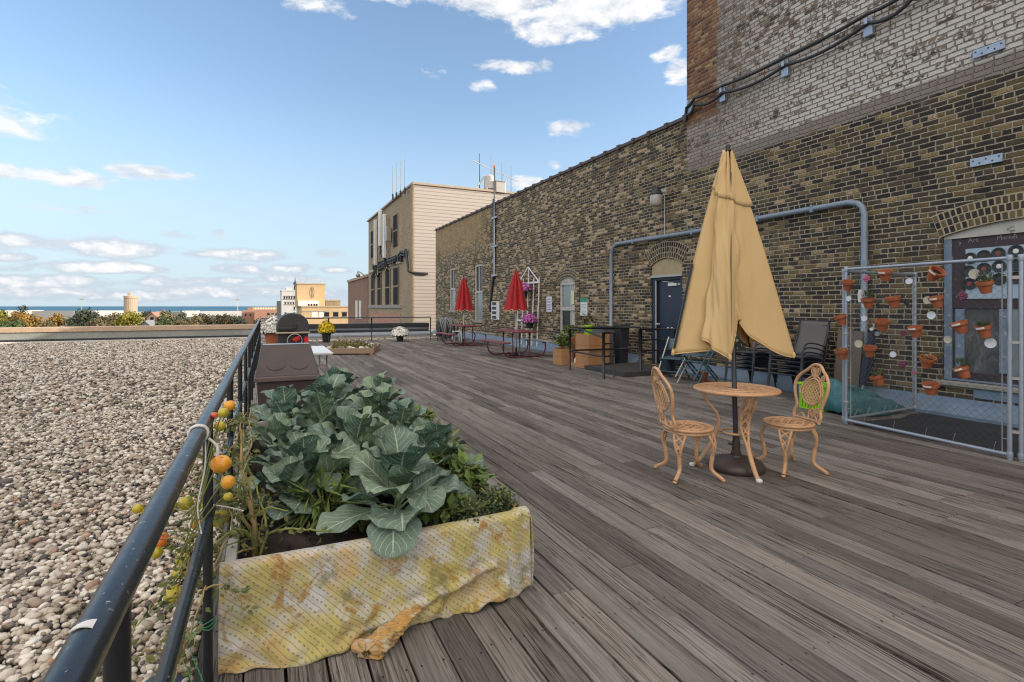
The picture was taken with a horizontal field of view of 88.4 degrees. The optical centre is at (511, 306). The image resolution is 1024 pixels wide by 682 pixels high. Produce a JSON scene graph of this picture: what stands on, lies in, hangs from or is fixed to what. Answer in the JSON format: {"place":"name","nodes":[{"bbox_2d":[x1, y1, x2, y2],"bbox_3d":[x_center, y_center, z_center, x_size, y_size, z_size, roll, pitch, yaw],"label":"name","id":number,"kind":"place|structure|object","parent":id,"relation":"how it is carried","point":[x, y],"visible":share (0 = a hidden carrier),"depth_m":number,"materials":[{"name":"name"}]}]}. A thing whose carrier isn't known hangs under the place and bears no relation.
{"place":"outdoors","nodes":[
{"label":"outdoors","id":0,"kind":"place"},
{"bbox_2d":[32,311,75,320],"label":"shore shed","id":1,"kind":"structure","parent":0,"point":[45,314],"depth_m":548.20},
{"bbox_2d":[0,306,296,311],"bbox_3d":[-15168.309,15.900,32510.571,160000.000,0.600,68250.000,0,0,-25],"label":"lake water","id":2,"kind":"structure","parent":0,"point":[155,308],"depth_m":3571.17,"materials":[{"name":"liquid"}]},
{"bbox_2d":[37,311,296,681],"bbox_3d":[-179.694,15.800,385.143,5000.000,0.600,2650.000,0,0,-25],"label":"ground","id":3,"kind":"structure","parent":0,"point":[197,677],"depth_m":29.64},
{"bbox_2d":[6,311,48,326],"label":"broadleaf tree","id":4,"kind":"object","parent":3,"relation":"on","point":[30,320],"visible":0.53,"depth_m":137.62,"materials":[{"name":"orange plant"}]},
{"bbox_2d":[59,307,100,326],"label":"broadleaf tree","id":5,"kind":"object","parent":3,"relation":"on","point":[82,317],"visible":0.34,"depth_m":126.58,"materials":[{"name":"green plant"}]},
{"bbox_2d":[112,310,145,325],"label":"broadleaf tree","id":6,"kind":"object","parent":3,"relation":"on","point":[129,318],"visible":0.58,"depth_m":139.83,"materials":[{"name":"yellow plant"}]},
{"bbox_2d":[123,292,137,325],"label":"concrete silo","id":7,"kind":"object","parent":3,"relation":"on","point":[130,303],"visible":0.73,"depth_m":416.58,"materials":[{"name":"concrete"}]},
{"bbox_2d":[155,310,181,324],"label":"broadleaf tree","id":8,"kind":"object","parent":3,"relation":"on","point":[162,320],"visible":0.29,"depth_m":134.09,"materials":[{"name":"green plant"}]},
{"bbox_2d":[211,313,237,324],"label":"broadleaf tree","id":9,"kind":"object","parent":3,"relation":"on","point":[223,319],"visible":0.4,"depth_m":148.42,"materials":[{"name":"green plant"}]},
{"bbox_2d":[367,182,515,334],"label":"siding building","id":10,"kind":"structure","parent":3,"relation":"on","point":[418,213],"depth_m":35.12,"materials":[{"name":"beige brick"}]},
{"bbox_2d":[374,220,378,276],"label":"panel antenna","id":11,"kind":"object","parent":10,"relation":"attached to","point":[376,261],"visible":0.98,"depth_m":43.82,"materials":[{"name":"white paint"}]},
{"bbox_2d":[382,214,390,270],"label":"panel antenna","id":12,"kind":"object","parent":10,"relation":"attached to","point":[386,233],"visible":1,"depth_m":40.43,"materials":[{"name":"white plastic"}]},
{"bbox_2d":[393,266,398,304],"bbox_3d":[-8.504,-1.510,38.561,0.064,2.780,1.840,0,0,-25],"label":"window","id":13,"kind":"structure","parent":10,"relation":"in","point":[395,269],"depth_m":38.31,"materials":[{"name":"glass"}]},
{"bbox_2d":[372,249,427,278],"bbox_3d":[-8.923,-2.930,40.026,1.335,1.816,13.660,0,0,-25],"label":"cable bundle","id":14,"kind":"object","parent":10,"relation":"attached to","point":[397,257],"visible":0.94,"depth_m":37.59,"materials":[{"name":"plastic"}]},
{"bbox_2d":[472,160,516,189],"bbox_3d":[-1.195,-8.937,36.769,3.415,2.174,0.840,0,0,-25],"label":"rooftop unit","id":15,"kind":"object","parent":10,"relation":"on","point":[488,181],"visible":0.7,"depth_m":36.29,"materials":[{"name":"metal"}]},
{"bbox_2d":[431,0,1023,427],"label":"brick building","id":16,"kind":"structure","parent":3,"relation":"on","point":[899,122],"depth_m":9.10,"materials":[{"name":"brick"}]},
{"bbox_2d":[448,268,455,312],"bbox_3d":[-2.957,-0.819,26.897,0.285,2.278,1.110,0,0,-25],"label":"window","id":17,"kind":"structure","parent":16,"relation":"in","point":[452,270],"depth_m":27.13,"materials":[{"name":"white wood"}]},
{"bbox_2d":[473,263,482,322],"bbox_3d":[-1.425,-0.579,23.612,0.285,2.638,1.160,0,0,-25],"label":"window","id":18,"kind":"structure","parent":16,"relation":"in","point":[478,267],"depth_m":23.80,"materials":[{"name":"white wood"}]},
{"bbox_2d":[489,165,498,311],"bbox_3d":[-0.777,-2.795,21.881,0.124,6.100,0.874,0,0,-25],"label":"antenna mast","id":19,"kind":"object","parent":16,"relation":"attached to","point":[493,218],"visible":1,"depth_m":21.71,"materials":[{"name":"metal"}]},
{"bbox_2d":[555,277,574,336],"bbox_3d":[1.805,0.060,16.677,0.295,1.940,1.220,0,0,-25],"label":"window","id":20,"kind":"structure","parent":16,"relation":"in","point":[567,310],"depth_m":16.77,"materials":[{"name":"white wood"}]},
{"bbox_2d":[649,187,666,233],"bbox_3d":[3.450,-2.211,12.431,0.434,1.195,0.310,0,0,-25],"label":"wall lamp","id":21,"kind":"object","parent":16,"relation":"attached to","point":[656,194],"visible":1,"depth_m":12.31,"materials":[{"name":"grey glass"}]},
{"bbox_2d":[650,274,681,365],"bbox_3d":[3.722,0.327,12.540,0.190,2.145,1.100,0,0,-25],"label":"door","id":22,"kind":"structure","parent":16,"relation":"in","point":[667,294],"depth_m":12.66,"materials":[{"name":"blue paint"}]},
{"bbox_2d":[609,200,868,351],"bbox_3d":[4.134,-0.245,11.309,0.145,2.974,6.794,0,0,-25],"label":"conduit pipe","id":23,"kind":"object","parent":16,"relation":"attached to","point":[861,206],"visible":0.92,"depth_m":9.03,"materials":[{"name":"metal"}]},
{"bbox_2d":[684,0,917,121],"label":"cable run","id":24,"kind":"object","parent":16,"relation":"attached to","point":[867,26],"visible":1,"depth_m":9.24,"materials":[{"name":"plastic"}]},
{"bbox_2d":[933,218,1023,403],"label":"window","id":25,"kind":"structure","parent":16,"relation":"in","point":[1005,234],"depth_m":7.06,"materials":[{"name":"grey glass"}]},
{"bbox_2d":[970,153,1003,167],"bbox_3d":[6.238,-1.917,6.921,0.040,0.110,0.343,0,0,-25],"label":"channel bracket","id":26,"kind":"object","parent":16,"relation":"attached to","point":[987,160],"visible":1,"depth_m":6.91,"materials":[{"name":"metal"}]},
{"bbox_2d":[973,39,1005,58],"bbox_3d":[6.249,-3.361,6.898,0.040,0.110,0.338,0,0,-25],"label":"channel bracket","id":27,"kind":"object","parent":16,"relation":"attached to","point":[989,49],"visible":1,"depth_m":6.88,"materials":[{"name":"metal"}]},
{"bbox_2d":[0,335,450,681],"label":"gravel ground","id":28,"kind":"structure","parent":0,"point":[11,642],"depth_m":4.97,"materials":[{"name":"gravel"}]},
{"bbox_2d":[0,324,254,343],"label":"parapet wall","id":29,"kind":"structure","parent":28,"relation":"on","point":[74,334],"depth_m":24.50,"materials":[{"name":"concrete"}]},
{"bbox_2d":[261,322,432,338],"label":"parapet wall","id":30,"kind":"structure","parent":28,"relation":"on","point":[362,329],"depth_m":29.13,"materials":[{"name":"silver concrete"}]},
{"bbox_2d":[280,280,295,314],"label":"white building","id":31,"kind":"structure","parent":0,"point":[287,297],"depth_m":138.26,"materials":[{"name":"concrete"}]},
{"bbox_2d":[294,279,347,323],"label":"buff building","id":32,"kind":"structure","parent":0,"point":[309,300],"depth_m":101.22,"materials":[{"name":"brick"}]},
{"bbox_2d":[0,0,686,305],"label":"sky","id":33,"kind":"structure","parent":0,"point":[160,152],"materials":[{"name":"blue"}]},
{"bbox_2d":[347,274,368,322],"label":"brown brick building","id":34,"kind":"structure","parent":0,"point":[358,295],"depth_m":54.24,"materials":[{"name":"brick"}]},
{"bbox_2d":[200,337,1023,681],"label":"deck floor","id":35,"kind":"structure","parent":0,"point":[876,555],"depth_m":3.29,"materials":[{"name":"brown wood"}]},
{"bbox_2d":[41,317,260,681],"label":"metal railing","id":36,"kind":"object","parent":35,"relation":"on","point":[84,654],"visible":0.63,"depth_m":1.12,"materials":[{"name":"metal"}]},
{"bbox_2d":[187,424,219,533],"bbox_3d":[-1.051,0.588,1.797,0.102,0.374,0.040,0,0,-13],"label":"cord","id":37,"kind":"object","parent":36,"relation":"attached to","point":[207,436],"visible":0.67,"depth_m":1.79,"materials":[{"name":"plastic"}]},
{"bbox_2d":[260,314,277,343],"bbox_3d":[-9.077,0.892,19.987,1.004,1.216,0.957,0,0,19],"label":"white chrysanthemum","id":38,"kind":"object","parent":35,"relation":"on","point":[268,328],"visible":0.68,"depth_m":19.72,"materials":[{"name":"plant"}]},
{"bbox_2d":[254,343,320,418],"bbox_3d":[-2.569,0.972,6.015,0.670,1.056,0.745,0,0,-25],"label":"storage bin","id":39,"kind":"object","parent":35,"relation":"on","point":[286,365],"visible":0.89,"depth_m":5.81,"materials":[{"name":"brown plastic"}]},
{"bbox_2d":[276,313,309,342],"bbox_3d":[-3.397,0.803,8.132,0.470,1.395,0.828,0,0,-25],"label":"barrel grill","id":40,"kind":"object","parent":35,"relation":"on","point":[290,327],"visible":0.76,"depth_m":7.85,"materials":[{"name":"metal"}]},
{"bbox_2d":[311,346,332,372],"bbox_3d":[-3.677,1.143,9.584,0.620,0.715,1.680,0,0,-25],"label":"folding table","id":41,"kind":"object","parent":35,"relation":"on","point":[319,350],"visible":0.28,"depth_m":9.12,"materials":[{"name":"white plastic"}]},
{"bbox_2d":[317,319,335,341],"bbox_3d":[-7.734,1.024,21.929,0.726,0.952,0.738,0,0,6],"label":"yellow chrysanthemum","id":42,"kind":"object","parent":35,"relation":"on","point":[323,328],"visible":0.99,"depth_m":21.77,"materials":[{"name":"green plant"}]},
{"bbox_2d":[261,317,430,341],"bbox_3d":[-6.763,0.984,22.225,6.896,1.032,0.052,0,0,-25],"label":"metal railing","id":43,"kind":"object","parent":35,"relation":"on","point":[328,318],"visible":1,"depth_m":22.55,"materials":[{"name":"metal"}]},
{"bbox_2d":[326,335,382,354],"bbox_3d":[-5.151,1.219,17.224,1.620,0.561,2.030,0,0,-9],"label":"planter bed","id":44,"kind":"object","parent":35,"relation":"on","point":[344,347],"visible":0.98,"depth_m":16.42,"materials":[{"name":"brown wood"}]},
{"bbox_2d":[225,411,524,588],"bbox_3d":[-1.234,1.304,3.921,1.410,0.392,3.150,0,0,-25],"label":"raised planter","id":45,"kind":"object","parent":35,"relation":"on","point":[296,541],"visible":0.11,"depth_m":2.70,"materials":[{"name":"brown wood"}]},
{"bbox_2d":[132,400,331,681],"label":"tomato plant","id":46,"kind":"object","parent":45,"relation":"on","point":[220,465],"visible":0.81,"depth_m":2.32,"materials":[{"name":"green plant"}]},
{"bbox_2d":[237,413,313,481],"bbox_3d":[-1.454,0.962,3.508,0.725,0.487,0.722,0,0,-25],"label":"collard plant","id":47,"kind":"object","parent":45,"relation":"on","point":[280,425],"visible":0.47,"depth_m":3.49,"materials":[{"name":"green plant"}]},
{"bbox_2d":[245,387,309,445],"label":"collard plant","id":48,"kind":"object","parent":45,"relation":"on","point":[285,400],"visible":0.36,"depth_m":4.19,"materials":[{"name":"green plant"}]},
{"bbox_2d":[250,452,344,524],"bbox_3d":[-1.155,1.005,2.885,0.574,0.401,0.481,0,0,-25],"label":"collard plant","id":49,"kind":"object","parent":45,"relation":"on","point":[287,467],"visible":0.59,"depth_m":2.88,"materials":[{"name":"green plant"}]},
{"bbox_2d":[267,389,357,440],"bbox_3d":[-1.442,0.918,4.031,0.645,0.575,0.697,0,0,1],"label":"collard plant","id":50,"kind":"object","parent":45,"relation":"on","point":[320,407],"visible":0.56,"depth_m":3.96,"materials":[{"name":"green plant"}]},
{"bbox_2d":[238,430,389,513],"bbox_3d":[-1.195,0.968,3.101,0.747,0.476,0.754,0,0,23],"label":"collard plant","id":51,"kind":"object","parent":45,"relation":"on","point":[305,444],"visible":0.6,"depth_m":3.00,"materials":[{"name":"green plant"}]},
{"bbox_2d":[267,463,369,533],"bbox_3d":[-1.035,1.061,2.854,0.536,0.491,0.516,0,0,-25],"label":"grassy plant","id":52,"kind":"object","parent":45,"relation":"on","point":[315,503],"visible":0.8,"depth_m":2.83,"materials":[{"name":"green plant"}]},
{"bbox_2d":[289,374,352,428],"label":"collard plant","id":53,"kind":"object","parent":45,"relation":"on","point":[325,384],"visible":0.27,"depth_m":4.62,"materials":[{"name":"green plant"}]},
{"bbox_2d":[321,366,363,393],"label":"collard plant","id":54,"kind":"object","parent":45,"relation":"on","point":[336,370],"visible":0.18,"depth_m":5.08,"materials":[{"name":"green plant"}]},
{"bbox_2d":[306,404,394,495],"bbox_3d":[-0.995,0.915,3.380,0.877,0.580,0.862,0,0,-25],"label":"collard plant","id":55,"kind":"object","parent":45,"relation":"on","point":[356,426],"visible":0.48,"depth_m":3.35,"materials":[{"name":"green plant"}]},
{"bbox_2d":[335,382,408,433],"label":"collard plant","id":56,"kind":"object","parent":45,"relation":"on","point":[362,399],"visible":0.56,"depth_m":4.46,"materials":[{"name":"green plant"}]},
{"bbox_2d":[218,499,533,674],"bbox_3d":[-0.528,1.287,2.484,1.495,0.428,0.409,0,0,-34],"label":"quilt","id":57,"kind":"object","parent":45,"relation":"on","point":[361,598],"visible":0.97,"depth_m":2.36,"materials":[{"name":"fabric"}]},
{"bbox_2d":[352,371,401,410],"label":"collard plant","id":58,"kind":"object","parent":45,"relation":"on","point":[368,382],"visible":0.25,"depth_m":5.10,"materials":[{"name":"green plant"}]},
{"bbox_2d":[360,395,429,450],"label":"collard plant","id":59,"kind":"object","parent":45,"relation":"on","point":[402,411],"visible":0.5,"depth_m":3.97,"materials":[{"name":"green plant"}]},
{"bbox_2d":[316,425,476,557],"bbox_3d":[-0.613,0.931,2.848,0.863,0.550,0.892,0,0,-25],"label":"collard plant","id":60,"kind":"object","parent":45,"relation":"on","point":[397,460],"visible":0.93,"depth_m":2.70,"materials":[{"name":"green plant"}]},
{"bbox_2d":[416,488,466,525],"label":"herb plant","id":61,"kind":"object","parent":45,"relation":"in","point":[450,500],"visible":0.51,"depth_m":2.76,"materials":[{"name":"green plant"}]},
{"bbox_2d":[409,422,486,483],"bbox_3d":[-0.474,0.959,3.333,0.710,0.493,0.596,0,0,41],"label":"collard plant","id":62,"kind":"object","parent":45,"relation":"on","point":[428,433],"visible":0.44,"depth_m":3.27,"materials":[{"name":"green plant"}]},
{"bbox_2d":[427,439,469,469],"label":"herb plant","id":63,"kind":"object","parent":45,"relation":"in","point":[437,458],"visible":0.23,"depth_m":3.30,"materials":[{"name":"green plant"}]},
{"bbox_2d":[435,491,498,522],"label":"thyme plant","id":64,"kind":"object","parent":45,"relation":"on","point":[473,507],"visible":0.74,"depth_m":2.79,"materials":[{"name":"green plant"}]},
{"bbox_2d":[440,448,497,498],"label":"herb plant","id":65,"kind":"object","parent":45,"relation":"in","point":[477,474],"visible":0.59,"depth_m":3.13,"materials":[{"name":"green plant"}]},
{"bbox_2d":[477,483,520,512],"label":"thyme plant","id":66,"kind":"object","parent":45,"relation":"on","point":[500,498],"visible":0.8,"depth_m":2.87,"materials":[{"name":"green plant"}]},
{"bbox_2d":[436,318,458,339],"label":"stacked chairs","id":67,"kind":"object","parent":35,"relation":"on","point":[441,326],"visible":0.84,"depth_m":23.05,"materials":[{"name":"plastic"}]},
{"bbox_2d":[454,275,473,344],"bbox_3d":[-1.883,0.135,20.455,0.775,2.730,0.799,0,0,-25],"label":"closed umbrella","id":68,"kind":"object","parent":35,"relation":"on","point":[463,302],"visible":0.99,"depth_m":20.30,"materials":[{"name":"fabric"}]},
{"bbox_2d":[436,324,492,345],"bbox_3d":[-1.883,1.115,20.474,1.696,0.774,1.840,0,0,-25],"label":"picnic table","id":69,"kind":"object","parent":35,"relation":"on","point":[462,326],"visible":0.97,"depth_m":20.11,"materials":[{"name":"red metal"}]},
{"bbox_2d":[503,269,527,355],"bbox_3d":[0.130,0.165,16.011,0.774,2.670,0.730,0,0,27],"label":"closed umbrella","id":70,"kind":"object","parent":35,"relation":"on","point":[515,302],"visible":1,"depth_m":15.85,"materials":[{"name":"fabric"}]},
{"bbox_2d":[479,329,554,357],"bbox_3d":[0.125,1.115,16.004,1.696,0.774,1.840,0,0,-25],"label":"picnic table","id":71,"kind":"object","parent":35,"relation":"on","point":[519,331],"visible":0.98,"depth_m":15.75,"materials":[{"name":"red metal"}]},
{"bbox_2d":[517,267,539,345],"bbox_3d":[0.557,0.037,18.887,0.130,2.907,1.780,0,0,-25],"label":"garden trellis","id":72,"kind":"object","parent":35,"relation":"on","point":[537,281],"visible":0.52,"depth_m":18.52,"materials":[{"name":"white paint"}]},
{"bbox_2d":[553,347,572,364],"bbox_3d":[1.312,1.290,13.578,0.340,0.415,0.440,0,0,-25],"label":"planter box","id":73,"kind":"object","parent":35,"relation":"on","point":[561,356],"visible":0.93,"depth_m":13.40,"materials":[{"name":"brown wood"}]},
{"bbox_2d":[576,333,609,364],"bbox_3d":[1.986,1.091,13.010,0.600,0.815,0.600,0,0,-25],"label":"planter box","id":74,"kind":"object","parent":35,"relation":"on","point":[584,341],"visible":0.69,"depth_m":12.75,"materials":[{"name":"brown wood"}]},
{"bbox_2d":[613,324,629,362],"bbox_3d":[2.758,0.980,13.293,0.310,1.040,0.360,0,0,-25],"label":"wheeled bin","id":75,"kind":"object","parent":35,"relation":"on","point":[621,339],"visible":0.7,"depth_m":13.18,"materials":[{"name":"plastic"}]},
{"bbox_2d":[569,326,675,378],"bbox_3d":[2.548,0.994,12.026,2.233,1.012,1.610,0,0,-25],"label":"landing railing","id":76,"kind":"object","parent":35,"relation":"on","point":[603,349],"visible":0.94,"depth_m":11.59,"materials":[{"name":"metal"}]},
{"bbox_2d":[585,362,678,376],"bbox_3d":[2.727,1.448,12.106,1.500,0.105,1.525,0,0,-25],"label":"landing platform","id":77,"kind":"object","parent":35,"relation":"on","point":[627,370],"depth_m":11.79,"materials":[{"name":"grey wood"}]},
{"bbox_2d":[655,337,690,380],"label":"folding chair","id":78,"kind":"object","parent":35,"relation":"on","point":[671,342],"visible":0.66,"depth_m":10.80,"materials":[{"name":"teal plastic"}]},
{"bbox_2d":[651,366,725,483],"bbox_3d":[1.524,1.016,4.671,0.551,0.970,0.466,0,0,-6],"label":"bistro chair","id":79,"kind":"object","parent":35,"relation":"on","point":[662,400],"visible":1,"depth_m":4.57,"materials":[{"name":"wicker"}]},
{"bbox_2d":[677,350,717,383],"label":"folding chair","id":80,"kind":"object","parent":35,"relation":"on","point":[711,352],"visible":0.58,"depth_m":10.15,"materials":[{"name":"teal plastic"}]},
{"bbox_2d":[675,351,717,380],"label":"folding chair","id":81,"kind":"object","parent":80,"relation":"on","point":[700,355],"visible":0.52,"depth_m":10.15,"materials":[{"name":"teal plastic"}]},
{"bbox_2d":[689,382,781,482],"bbox_3d":[2.082,1.126,4.860,0.774,0.749,0.764,0,0,-25],"label":"bistro table","id":82,"kind":"object","parent":35,"relation":"on","point":[749,391],"visible":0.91,"depth_m":4.75,"materials":[{"name":"metal"}]},
{"bbox_2d":[708,436,764,476],"bbox_3d":[2.069,1.340,4.861,0.490,0.320,0.490,0,0,-25],"label":"umbrella base","id":83,"kind":"object","parent":35,"relation":"on","point":[735,462],"visible":0.86,"depth_m":4.74,"materials":[{"name":"brown metal"}]},
{"bbox_2d":[671,144,795,433],"bbox_3d":[2.036,-0.069,4.939,1.108,2.859,0.505,0,0,-19],"label":"patio umbrella","id":84,"kind":"object","parent":83,"relation":"on","point":[730,293],"visible":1,"depth_m":4.83,"materials":[{"name":"beige fabric"}]},
{"bbox_2d":[725,353,776,387],"bbox_3d":[4.334,1.012,9.471,0.764,0.982,0.602,0,0,-24],"label":"sling chair","id":85,"kind":"object","parent":35,"relation":"on","point":[748,368],"visible":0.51,"depth_m":9.32,"materials":[{"name":"fabric"}]},
{"bbox_2d":[724,350,774,384],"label":"sling chair","id":86,"kind":"object","parent":85,"relation":"on","point":[745,364],"visible":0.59,"depth_m":9.50,"materials":[{"name":"fabric"}]},
{"bbox_2d":[728,346,776,382],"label":"sling chair","id":87,"kind":"object","parent":86,"relation":"on","point":[744,359],"visible":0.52,"depth_m":9.35,"materials":[{"name":"fabric"}]},
{"bbox_2d":[727,338,777,376],"bbox_3d":[4.369,0.724,9.489,0.764,0.982,0.602,0,0,-26],"label":"sling chair","id":88,"kind":"object","parent":87,"relation":"on","point":[754,346],"visible":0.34,"depth_m":9.40,"materials":[{"name":"fabric"}]},
{"bbox_2d":[756,363,829,477],"bbox_3d":[2.588,1.016,4.859,0.551,0.970,0.466,0,0,-10],"label":"bistro chair","id":89,"kind":"object","parent":35,"relation":"on","point":[793,423],"visible":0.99,"depth_m":4.83,"materials":[{"name":"metal"}]},
{"bbox_2d":[768,338,828,400],"bbox_3d":[4.714,1.012,8.656,0.764,0.982,0.602,0,0,-25],"label":"sling chair","id":90,"kind":"object","parent":35,"relation":"on","point":[792,374],"visible":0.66,"depth_m":8.58,"materials":[{"name":"metal"}]},
{"bbox_2d":[767,353,822,396],"bbox_3d":[4.715,0.940,8.677,0.764,0.982,0.602,0,0,-26],"label":"sling chair","id":91,"kind":"object","parent":90,"relation":"on","point":[790,369],"visible":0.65,"depth_m":8.72,"materials":[{"name":"fabric"}]},
{"bbox_2d":[769,351,824,379],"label":"sling chair","id":92,"kind":"object","parent":91,"relation":"on","point":[789,365],"visible":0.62,"depth_m":8.59,"materials":[{"name":"fabric"}]},
{"bbox_2d":[771,325,829,381],"bbox_3d":[4.739,0.796,8.673,0.764,0.982,0.602,0,0,-24],"label":"sling chair","id":93,"kind":"object","parent":92,"relation":"on","point":[792,360],"visible":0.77,"depth_m":8.54,"materials":[{"name":"fabric"}]},
{"bbox_2d":[770,320,830,381],"bbox_3d":[4.750,0.724,8.674,0.764,0.982,0.602,0,0,-26],"label":"sling chair","id":94,"kind":"object","parent":93,"relation":"on","point":[813,333],"visible":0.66,"depth_m":8.76,"materials":[{"name":"fabric"}]},
{"bbox_2d":[797,381,834,411],"bbox_3d":[4.476,1.312,7.672,0.380,0.375,0.440,0,0,-13],"label":"lime crate","id":95,"kind":"object","parent":35,"relation":"on","point":[802,404],"visible":0.32,"depth_m":7.73,"materials":[{"name":"plastic"}]},
{"bbox_2d":[834,330,864,386],"bbox_3d":[5.315,0.945,8.328,0.194,1.113,0.400,0,0,-25],"label":"leaning board","id":96,"kind":"object","parent":35,"relation":"on","point":[838,370],"visible":0.51,"depth_m":8.27,"materials":[{"name":"wood"}]},
{"bbox_2d":[824,378,904,415],"bbox_3d":[5.064,1.263,7.568,1.306,0.467,0.744,0,0,-21],"label":"teal tarp","id":97,"kind":"object","parent":35,"relation":"on","point":[834,401],"visible":0.72,"depth_m":7.30,"materials":[{"name":"plastic"}]},
{"bbox_2d":[860,324,874,388],"bbox_3d":[5.449,0.887,8.078,0.136,1.250,0.140,11,-1,-25],"label":"navy parasol","id":98,"kind":"object","parent":35,"relation":"on","point":[864,364],"visible":0.71,"depth_m":8.04,"materials":[{"name":"fabric"}]},
{"bbox_2d":[842,254,1023,461],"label":"wire pen","id":99,"kind":"object","parent":35,"relation":"on","point":[1008,453],"visible":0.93,"depth_m":5.68,"materials":[{"name":"metal"}]},
{"bbox_2d":[919,354,936,368],"bbox_3d":[4.532,0.597,5.738,0.154,0.170,0.169,0,0,20],"label":"hanging pot","id":100,"kind":"object","parent":99,"relation":"hanging from","point":[928,361],"visible":1,"depth_m":5.72,"materials":[{"name":"ceramic"}]},
{"bbox_2d":[921,380,939,395],"bbox_3d":[4.537,0.888,5.705,0.160,0.155,0.162,0,0,31],"label":"hanging pot","id":101,"kind":"object","parent":99,"relation":"hanging from","point":[931,388],"visible":1,"depth_m":5.68,"materials":[{"name":"ceramic"}]},
{"bbox_2d":[926,265,945,280],"bbox_3d":[4.556,-0.355,5.661,0.165,0.174,0.172,0,0,-41],"label":"hanging pot","id":102,"kind":"object","parent":99,"relation":"hanging from","point":[935,273],"visible":1,"depth_m":5.67,"materials":[{"name":"ceramic"}]},
{"bbox_2d":[949,319,968,333],"bbox_3d":[4.631,0.213,5.458,0.156,0.157,0.154,0,0,5],"label":"hanging pot","id":103,"kind":"object","parent":99,"relation":"hanging from","point":[960,327],"visible":1,"depth_m":5.41,"materials":[{"name":"ceramic"}]},
{"bbox_2d":[952,357,973,378],"bbox_3d":[4.652,0.635,5.438,0.167,0.236,0.164,0,0,-25],"label":"hanging pot","id":104,"kind":"object","parent":99,"relation":"hanging from","point":[962,371],"visible":1,"depth_m":5.39,"materials":[{"name":"ceramic"}]},
{"bbox_2d":[974,320,994,337],"bbox_3d":[4.713,0.229,5.258,0.159,0.183,0.162,0,0,13],"label":"hanging pot","id":105,"kind":"object","parent":99,"relation":"hanging from","point":[983,330],"visible":1,"depth_m":5.22,"materials":[{"name":"ceramic"}]},
{"bbox_2d":[974,271,995,293],"bbox_3d":[4.717,-0.240,5.255,0.157,0.237,0.173,0,0,35],"label":"hanging pot","id":106,"kind":"object","parent":99,"relation":"hanging from","point":[984,285],"visible":1,"depth_m":5.22,"materials":[{"name":"ceramic"}]},
{"bbox_2d":[854,413,1017,456],"bbox_3d":[5.391,1.494,6.278,1.600,0.010,1.700,0,0,-25],"label":"ground sheet","id":107,"kind":"object","parent":35,"relation":"on","point":[965,439],"visible":0.74,"depth_m":6.41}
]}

